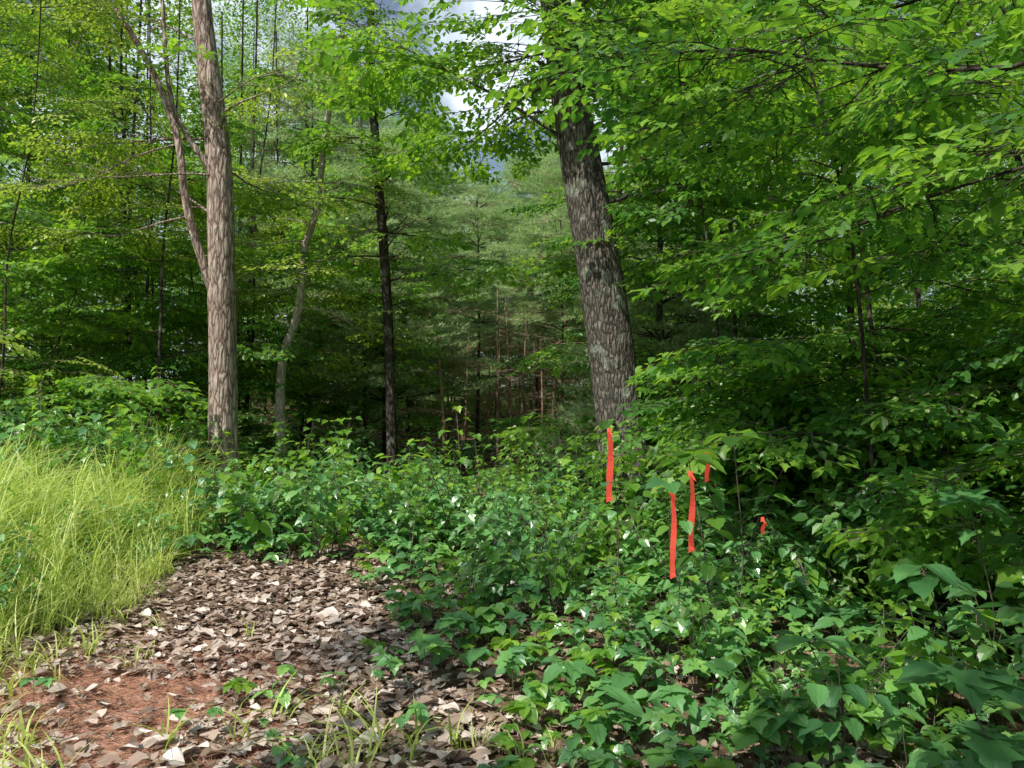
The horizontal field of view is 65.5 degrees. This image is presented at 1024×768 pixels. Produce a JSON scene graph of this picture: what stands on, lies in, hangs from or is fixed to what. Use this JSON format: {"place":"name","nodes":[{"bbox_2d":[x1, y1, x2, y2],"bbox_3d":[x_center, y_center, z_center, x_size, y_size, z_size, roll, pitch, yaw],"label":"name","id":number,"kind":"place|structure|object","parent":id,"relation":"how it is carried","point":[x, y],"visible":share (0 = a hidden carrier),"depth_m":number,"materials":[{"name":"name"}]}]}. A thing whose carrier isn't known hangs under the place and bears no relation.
{"place":"outdoors","nodes":[
{"label":"outdoors","id":0,"kind":"place"},
{"bbox_2d":[256,48,468,464],"bbox_3d":[-2.930,-2.775,16.723,4.113,9.002,5.231,0,-2,0],"label":"maple sapling","id":1,"kind":"object","parent":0,"point":[424,420],"visible":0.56,"depth_m":15.76,"materials":[{"name":"green plant"}]},
{"bbox_2d":[0,0,1022,388],"label":"sky","id":2,"kind":"structure","parent":0,"point":[455,104],"materials":[{"name":"white"}]},
{"bbox_2d":[0,384,1023,767],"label":"ground","id":3,"kind":"structure","parent":0,"point":[646,736],"depth_m":4.69,"materials":[{"name":"soil"}]},
{"bbox_2d":[0,332,39,457],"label":"birch sapling","id":4,"kind":"object","parent":3,"relation":"on","point":[8,345],"visible":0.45,"depth_m":9.74,"materials":[{"name":"green plant"}]},
{"bbox_2d":[0,10,103,350],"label":"maple sapling","id":5,"kind":"object","parent":3,"relation":"on","point":[42,335],"visible":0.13,"depth_m":15.59,"materials":[{"name":"green plant"}]},
{"bbox_2d":[0,0,104,385],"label":"birch sapling","id":6,"kind":"object","parent":3,"relation":"on","point":[48,144],"visible":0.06,"depth_m":18.39,"materials":[{"name":"green plant"}]},
{"bbox_2d":[0,276,119,424],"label":"maple sapling","id":7,"kind":"object","parent":3,"relation":"on","point":[34,296],"visible":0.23,"depth_m":12.51,"materials":[{"name":"green plant"}]},
{"bbox_2d":[0,8,142,426],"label":"maple sapling","id":8,"kind":"object","parent":3,"relation":"on","point":[86,341],"visible":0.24,"depth_m":14.02,"materials":[{"name":"green plant"}]},
{"bbox_2d":[0,0,152,424],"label":"maple sapling","id":9,"kind":"object","parent":3,"relation":"on","point":[28,210],"visible":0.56,"depth_m":11.95,"materials":[{"name":"green plant"}]},
{"bbox_2d":[0,0,184,419],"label":"birch sapling","id":10,"kind":"object","parent":3,"relation":"on","point":[27,178],"visible":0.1,"depth_m":17.10,"materials":[{"name":"green plant"}]},
{"bbox_2d":[0,0,192,496],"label":"birch sapling","id":11,"kind":"object","parent":3,"relation":"on","point":[53,71],"visible":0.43,"depth_m":11.26,"materials":[{"name":"green plant"}]},
{"bbox_2d":[0,214,195,439],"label":"maple sapling","id":12,"kind":"object","parent":3,"relation":"on","point":[15,290],"visible":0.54,"depth_m":11.59,"materials":[{"name":"green plant"}]},
{"bbox_2d":[0,448,230,622],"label":"weeds in grass","id":13,"kind":"object","parent":3,"relation":"on","point":[4,586],"visible":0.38,"depth_m":7.13,"materials":[{"name":"green plant"}]},
{"bbox_2d":[0,363,242,496],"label":"tall weeds","id":14,"kind":"object","parent":3,"relation":"on","point":[123,432],"visible":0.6,"depth_m":9.42,"materials":[{"name":"green plant"}]},
{"bbox_2d":[0,411,268,675],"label":"grass","id":15,"kind":"structure","parent":3,"relation":"on","point":[53,552],"depth_m":6.87,"materials":[{"name":"green plant"}]},
{"bbox_2d":[4,246,271,481],"bbox_3d":[-5.364,0.044,12.709,4.371,4.466,4.295,0,-2,0],"label":"maple sapling","id":16,"kind":"object","parent":3,"relation":"on","point":[124,283],"visible":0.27,"depth_m":12.11,"materials":[{"name":"green plant"}]},
{"bbox_2d":[0,0,278,416],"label":"birch sapling","id":17,"kind":"object","parent":3,"relation":"on","point":[159,131],"visible":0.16,"depth_m":15.50,"materials":[{"name":"green plant"}]},
{"bbox_2d":[0,0,309,420],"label":"maple sapling","id":18,"kind":"object","parent":3,"relation":"on","point":[91,89],"visible":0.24,"depth_m":12.96,"materials":[{"name":"green plant"}]},
{"bbox_2d":[19,0,296,421],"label":"maple sapling","id":19,"kind":"object","parent":3,"relation":"on","point":[83,381],"visible":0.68,"depth_m":11.68,"materials":[{"name":"green plant"}]},
{"bbox_2d":[0,633,352,767],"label":"needle litter","id":20,"kind":"object","parent":3,"relation":"on","point":[142,704],"visible":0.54,"depth_m":4.27,"materials":[{"name":"brown plant"}]},
{"bbox_2d":[0,0,370,492],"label":"hickory tree","id":21,"kind":"object","parent":3,"relation":"on","point":[218,270],"visible":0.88,"depth_m":11.01,"materials":[{"name":"green plant"}]},
{"bbox_2d":[104,267,317,472],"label":"maple sapling","id":22,"kind":"object","parent":3,"relation":"on","point":[147,358],"visible":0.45,"depth_m":12.46,"materials":[{"name":"green plant"}]},
{"bbox_2d":[104,0,380,441],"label":"birch sapling","id":23,"kind":"object","parent":3,"relation":"on","point":[342,304],"visible":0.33,"depth_m":14.29,"materials":[{"name":"green plant"}]},
{"bbox_2d":[104,0,385,437],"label":"maple sapling","id":24,"kind":"object","parent":3,"relation":"on","point":[312,407],"visible":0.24,"depth_m":15.86,"materials":[{"name":"green plant"}]},
{"bbox_2d":[19,562,531,767],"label":"seedling plants","id":25,"kind":"object","parent":3,"relation":"on","point":[392,662],"visible":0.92,"depth_m":4.12,"materials":[{"name":"green plant"}]},
{"bbox_2d":[0,574,588,767],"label":"coarse grass","id":26,"kind":"structure","parent":3,"relation":"on","point":[26,744],"depth_m":3.67,"materials":[{"name":"green plant"}]},
{"bbox_2d":[0,562,600,766],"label":"fallen twigs","id":27,"kind":"object","parent":3,"relation":"on","point":[527,625],"visible":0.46,"depth_m":4.44,"materials":[{"name":"brown wood"}]},
{"bbox_2d":[181,0,435,475],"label":"birch tree","id":28,"kind":"object","parent":3,"relation":"on","point":[311,223],"visible":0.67,"depth_m":12.93,"materials":[{"name":"green plant"}]},
{"bbox_2d":[25,406,596,499],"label":"woodland floor plants","id":29,"kind":"object","parent":3,"relation":"on","point":[426,431],"visible":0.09,"depth_m":19.96,"materials":[{"name":"green plant"}]},
{"bbox_2d":[162,27,462,440],"bbox_3d":[-4.395,-3.197,18.001,6.724,9.025,6.284,0,-2,0],"label":"white pine tree","id":30,"kind":"object","parent":3,"relation":"on","point":[271,149],"visible":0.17,"depth_m":17.51,"materials":[{"name":"green plant"}]},
{"bbox_2d":[265,92,451,420],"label":"white pine tree","id":31,"kind":"object","parent":3,"relation":"on","point":[323,119],"visible":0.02,"depth_m":28.52,"materials":[{"name":"green plant"}]},
{"bbox_2d":[267,127,500,466],"bbox_3d":[-2.756,-1.756,16.697,5.231,7.001,5.389,0,-2,0],"label":"white pine tree","id":32,"kind":"object","parent":3,"relation":"on","point":[437,217],"visible":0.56,"depth_m":16.22,"materials":[{"name":"green plant"}]},
{"bbox_2d":[235,0,548,479],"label":"maple tree","id":33,"kind":"object","parent":3,"relation":"on","point":[315,148],"visible":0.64,"depth_m":12.92,"materials":[{"name":"green plant"}]},
{"bbox_2d":[306,125,529,433],"bbox_3d":[-3.230,-3.201,26.077,7.828,9.843,8.181,0,-2,0],"label":"white pine tree","id":34,"kind":"object","parent":3,"relation":"on","point":[398,274],"visible":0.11,"depth_m":25.73,"materials":[{"name":"green plant"}]},
{"bbox_2d":[355,113,489,412],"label":"white pine tree","id":35,"kind":"object","parent":3,"relation":"on","point":[403,128],"depth_m":37.53,"materials":[{"name":"green plant"}]},
{"bbox_2d":[0,541,907,767],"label":"leaf litter","id":36,"kind":"object","parent":3,"relation":"on","point":[432,700],"visible":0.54,"depth_m":4.71,"materials":[{"name":"brown plant"}]},
{"bbox_2d":[404,167,537,420],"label":"white pine tree","id":37,"kind":"object","parent":3,"relation":"on","point":[481,184],"visible":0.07,"depth_m":35.42,"materials":[{"name":"green plant"}]},
{"bbox_2d":[405,185,554,448],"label":"white pine tree","id":38,"kind":"object","parent":3,"relation":"on","point":[503,220],"visible":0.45,"depth_m":20.19,"materials":[{"name":"green plant"}]},
{"bbox_2d":[16,419,973,620],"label":"woodland leaf litter","id":39,"kind":"object","parent":3,"relation":"on","point":[326,612],"visible":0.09,"depth_m":7.52,"materials":[{"name":"plant"}]},
{"bbox_2d":[428,167,566,421],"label":"white pine tree","id":40,"kind":"object","parent":3,"relation":"on","point":[470,199],"visible":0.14,"depth_m":30.57,"materials":[{"name":"green plant"}]},
{"bbox_2d":[0,0,1023,474],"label":"distant woodland","id":41,"kind":"object","parent":3,"relation":"on","point":[916,294],"visible":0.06,"depth_m":18.39,"materials":[{"name":"leaf"},{"name":"bark"}]},
{"bbox_2d":[4,375,1023,767],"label":"shrub undergrowth","id":42,"kind":"object","parent":3,"relation":"on","point":[382,499],"visible":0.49,"depth_m":6.98,"materials":[{"name":"green plant"}]},
{"bbox_2d":[456,153,576,418],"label":"white pine tree","id":43,"kind":"object","parent":3,"relation":"on","point":[511,164],"visible":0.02,"depth_m":37.51,"materials":[{"name":"green plant"}]},
{"bbox_2d":[395,289,667,470],"bbox_3d":[0.753,-0.349,20.575,7.277,4.700,13.256,0,-2,0],"label":"dead pine stand","id":44,"kind":"object","parent":3,"relation":"on","point":[522,411],"visible":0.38,"depth_m":17.87,"materials":[{"name":"brown plant"}]},
{"bbox_2d":[485,197,584,441],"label":"white pine tree","id":45,"kind":"object","parent":3,"relation":"on","point":[528,239],"visible":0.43,"depth_m":17.94,"materials":[{"name":"green plant"}]},
{"bbox_2d":[511,165,606,402],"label":"white pine tree","id":46,"kind":"object","parent":3,"relation":"on","point":[544,388],"visible":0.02,"depth_m":39.65,"materials":[{"name":"green plant"}]},
{"bbox_2d":[466,109,667,431],"bbox_3d":[1.979,-3.037,22.207,5.488,9.501,5.230,-2,-3,42],"label":"white pine tree","id":47,"kind":"object","parent":3,"relation":"on","point":[546,180],"visible":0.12,"depth_m":21.66,"materials":[{"name":"green plant"}]},
{"bbox_2d":[148,485,1023,767],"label":"ground cover plants","id":48,"kind":"object","parent":3,"relation":"on","point":[885,729],"visible":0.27,"depth_m":4.45,"materials":[{"name":"green plant"}]},
{"bbox_2d":[509,127,684,380],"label":"white pine tree","id":49,"kind":"object","parent":3,"relation":"on","point":[657,180],"depth_m":27.51,"materials":[{"name":"green plant"}]},
{"bbox_2d":[480,3,719,464],"bbox_3d":[1.862,-3.172,15.854,4.918,10.150,5.625,0,-2,0],"label":"beech sapling","id":50,"kind":"object","parent":3,"relation":"on","point":[561,242],"visible":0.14,"depth_m":15.23,"materials":[{"name":"green plant"}]},
{"bbox_2d":[578,420,656,592],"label":"flagged sapling","id":51,"kind":"object","parent":3,"relation":"on","point":[604,424],"visible":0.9,"depth_m":5.51,"materials":[{"name":"green plant"}]},
{"bbox_2d":[606,428,613,501],"bbox_3d":[0.670,0.556,5.452,0.052,0.506,0.055,0,-2,7],"label":"survey ribbon","id":52,"kind":"object","parent":51,"relation":"attached to","point":[610,466],"visible":1,"depth_m":5.46,"materials":[{"name":"red plastic"}]},
{"bbox_2d":[297,0,982,529],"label":"oak tree","id":53,"kind":"object","parent":3,"relation":"on","point":[609,330],"visible":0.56,"depth_m":9.37,"materials":[{"name":"green plant"}]},
{"bbox_2d":[526,264,768,486],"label":"white pine tree","id":54,"kind":"object","parent":3,"relation":"on","point":[588,410],"visible":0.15,"depth_m":10.89,"materials":[{"name":"green plant"}]},
{"bbox_2d":[467,0,829,482],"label":"beech sapling","id":55,"kind":"object","parent":3,"relation":"on","point":[560,270],"visible":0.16,"depth_m":12.50,"materials":[{"name":"green plant"}]},
{"bbox_2d":[542,227,794,451],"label":"white pine tree","id":56,"kind":"object","parent":3,"relation":"on","point":[574,388],"visible":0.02,"depth_m":13.54,"materials":[{"name":"green plant"}]},
{"bbox_2d":[630,478,717,654],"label":"flagged sapling","id":57,"kind":"object","parent":3,"relation":"on","point":[673,487],"visible":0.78,"depth_m":4.77,"materials":[{"name":"green plant"}]},
{"bbox_2d":[670,492,677,578],"bbox_3d":[0.941,0.877,4.642,0.047,0.516,0.049,0,-2,0],"label":"survey ribbon","id":58,"kind":"object","parent":57,"relation":"attached to","point":[673,542],"visible":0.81,"depth_m":4.65,"materials":[{"name":"red plastic"}]},
{"bbox_2d":[582,133,765,402],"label":"white pine tree","id":59,"kind":"object","parent":3,"relation":"on","point":[673,250],"visible":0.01,"depth_m":28.84,"materials":[{"name":"green plant"}]},
{"bbox_2d":[653,449,752,626],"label":"flagged sapling","id":60,"kind":"object","parent":3,"relation":"on","point":[708,571],"visible":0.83,"depth_m":4.75,"materials":[{"name":"green plant"}]},
{"bbox_2d":[688,471,696,551],"bbox_3d":[1.055,0.748,4.671,0.051,0.476,0.056,0,-2,0],"label":"survey ribbon","id":61,"kind":"object","parent":60,"relation":"attached to","point":[692,520],"visible":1,"depth_m":4.68,"materials":[{"name":"red plastic"}]},
{"bbox_2d":[705,453,709,481],"bbox_3d":[1.176,0.498,4.781,0.045,0.186,0.055,0,-2,0],"label":"survey ribbon","id":62,"kind":"object","parent":60,"relation":"attached to","point":[707,468],"visible":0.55,"depth_m":4.79,"materials":[{"name":"red plastic"}]},
{"bbox_2d":[548,149,863,536],"bbox_3d":[2.316,-0.221,8.423,3.886,4.637,3.927,0,-2,0],"label":"beech sapling","id":63,"kind":"object","parent":3,"relation":"on","point":[645,216],"visible":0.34,"depth_m":7.96,"materials":[{"name":"green plant"}]},
{"bbox_2d":[691,428,746,564],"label":"flagged sapling","id":64,"kind":"object","parent":3,"relation":"on","point":[702,432],"visible":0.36,"depth_m":7.00,"materials":[{"name":"green plant"}]},
{"bbox_2d":[550,333,891,484],"bbox_3d":[2.812,0.576,10.654,4.771,2.284,4.451,0,-2,0],"label":"hazel bush","id":65,"kind":"object","parent":3,"relation":"on","point":[823,352],"visible":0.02,"depth_m":9.28,"materials":[{"name":"green plant"}]},
{"bbox_2d":[694,429,792,621],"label":"flagged sapling","id":66,"kind":"object","parent":3,"relation":"on","point":[730,442],"visible":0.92,"depth_m":4.90,"materials":[{"name":"green plant"}]},
{"bbox_2d":[761,517,767,533],"bbox_3d":[1.725,0.972,5.463,0.046,0.116,0.058,0,-2,0],"label":"survey ribbon","id":67,"kind":"object","parent":66,"relation":"attached to","point":[763,526],"visible":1,"depth_m":5.46,"materials":[{"name":"red plastic"}]},
{"bbox_2d":[570,0,941,501],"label":"beech sapling","id":68,"kind":"object","parent":3,"relation":"on","point":[825,323],"visible":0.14,"depth_m":10.50,"materials":[{"name":"green plant"}]},
{"bbox_2d":[577,5,1023,612],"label":"beech sapling","id":69,"kind":"object","parent":3,"relation":"on","point":[947,545],"visible":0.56,"depth_m":5.94,"materials":[{"name":"leaf"},{"name":"bark"}]},
{"bbox_2d":[598,289,1023,535],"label":"hazel bush","id":70,"kind":"object","parent":3,"relation":"on","point":[828,403],"visible":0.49,"depth_m":7.95,"materials":[{"name":"green plant"}]},
{"bbox_2d":[622,369,1023,643],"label":"hazel bush","id":71,"kind":"object","parent":3,"relation":"on","point":[777,582],"visible":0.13,"depth_m":6.38,"materials":[{"name":"green plant"}]},
{"bbox_2d":[625,0,1023,555],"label":"beech sapling","id":72,"kind":"object","parent":3,"relation":"on","point":[765,356],"visible":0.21,"depth_m":7.31,"materials":[{"name":"green plant"}]},
{"bbox_2d":[769,630,892,762],"bbox_3d":[1.264,1.371,3.392,0.415,0.649,0.557,1,-3,-21],"label":"maple seedling","id":73,"kind":"object","parent":3,"relation":"on","point":[829,696],"visible":0.98,"depth_m":3.29,"materials":[{"name":"green plant"}]},
{"bbox_2d":[694,0,1023,396],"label":"beech sapling","id":74,"kind":"object","parent":3,"relation":"on","point":[885,182],"visible":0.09,"depth_m":12.00,"materials":[{"name":"green plant"}]},
{"bbox_2d":[704,390,1023,626],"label":"hazel bush","id":75,"kind":"object","parent":3,"relation":"on","point":[883,513],"visible":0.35,"depth_m":5.73,"materials":[{"name":"green plant"}]},
{"bbox_2d":[742,280,1023,559],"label":"hazel bush","id":76,"kind":"object","parent":3,"relation":"on","point":[994,356],"visible":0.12,"depth_m":6.39,"materials":[{"name":"green plant"}]},
{"bbox_2d":[776,0,1023,456],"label":"beech sapling","id":77,"kind":"object","parent":3,"relation":"on","point":[915,321],"visible":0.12,"depth_m":9.54,"materials":[{"name":"green plant"}]},
{"bbox_2d":[785,306,1023,534],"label":"hazel bush","id":78,"kind":"object","parent":3,"relation":"on","point":[1011,422],"visible":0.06,"depth_m":7.34,"materials":[{"name":"green plant"}]},
{"bbox_2d":[792,1,1023,537],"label":"beech sapling","id":79,"kind":"object","parent":3,"relation":"on","point":[1004,246],"visible":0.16,"depth_m":6.92,"materials":[{"name":"green plant"}]},
{"bbox_2d":[851,254,1023,622],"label":"beech sapling","id":80,"kind":"object","parent":3,"relation":"on","point":[979,465],"visible":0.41,"depth_m":5.53,"materials":[{"name":"leaf"},{"name":"bark"}]},
{"bbox_2d":[887,559,1005,730],"bbox_3d":[2.151,1.289,3.888,0.734,0.852,0.397,1,-2,-16],"label":"maple seedling","id":81,"kind":"object","parent":3,"relation":"on","point":[924,586],"visible":0.82,"depth_m":3.79,"materials":[{"name":"green plant"}]},
{"bbox_2d":[873,431,1023,655],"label":"hazel bush","id":82,"kind":"object","parent":3,"relation":"on","point":[1001,452],"visible":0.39,"depth_m":4.75,"materials":[{"name":"green plant"}]},
{"bbox_2d":[877,0,1023,361],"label":"beech sapling","id":83,"kind":"object","parent":3,"relation":"on","point":[940,216],"visible":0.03,"depth_m":13.04,"materials":[{"name":"green plant"}]},
{"bbox_2d":[894,656,1023,767],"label":"maple seedling","id":84,"kind":"object","parent":3,"relation":"on","point":[975,688],"visible":1,"depth_m":2.77,"materials":[{"name":"green plant"}]},
{"bbox_2d":[914,428,1023,588],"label":"hazel bush","id":85,"kind":"object","parent":3,"relation":"on","point":[1014,436],"visible":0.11,"depth_m":6.12,"materials":[{"name":"green plant"}]},
{"bbox_2d":[924,319,1023,385],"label":"hazel bush","id":86,"kind":"object","parent":3,"relation":"on","point":[973,338],"visible":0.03,"depth_m":8.78,"materials":[{"name":"green plant"}]},
{"bbox_2d":[926,485,1023,650],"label":"maple seedling","id":87,"kind":"object","parent":3,"relation":"on","point":[949,497],"visible":0.84,"depth_m":4.40,"materials":[{"name":"green plant"}]},
{"bbox_2d":[973,589,994,603],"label":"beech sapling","id":88,"kind":"object","parent":3,"relation":"on","point":[984,601],"visible":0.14,"depth_m":5.76,"materials":[{"name":"green plant"}]},
{"bbox_2d":[967,0,1023,181],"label":"beech sapling","id":89,"kind":"object","parent":3,"relation":"on","point":[1010,147],"visible":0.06,"depth_m":9.41,"materials":[{"name":"green plant"}]},
{"bbox_2d":[991,401,1023,495],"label":"hazel bush","id":90,"kind":"object","parent":3,"relation":"on","point":[1007,431],"visible":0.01,"depth_m":6.62,"materials":[{"name":"green plant"}]},
{"bbox_2d":[996,636,1023,767],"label":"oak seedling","id":91,"kind":"object","parent":3,"relation":"on","point":[1019,666],"visible":0.86,"depth_m":2.83,"materials":[{"name":"green plant"}]},
{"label":"maple tree","id":92,"kind":"object","parent":3,"relation":"on","visible":0},
{"bbox_2d":[484,0,1023,218],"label":"beech branch","id":93,"kind":"object","parent":92,"relation":"attached to","point":[890,124],"visible":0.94,"depth_m":4.84,"materials":[{"name":"green plant"}]},
{"bbox_2d":[524,0,1023,171],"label":"beech branch","id":94,"kind":"object","parent":92,"relation":"attached to","point":[994,10],"visible":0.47,"depth_m":6.01,"materials":[{"name":"leaf"},{"name":"bark"}]},
{"bbox_2d":[698,108,1023,306],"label":"maple branch","id":95,"kind":"object","parent":92,"relation":"attached to","point":[995,208],"visible":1,"depth_m":4.05,"materials":[{"name":"leaf"},{"name":"bark"}]}
]}

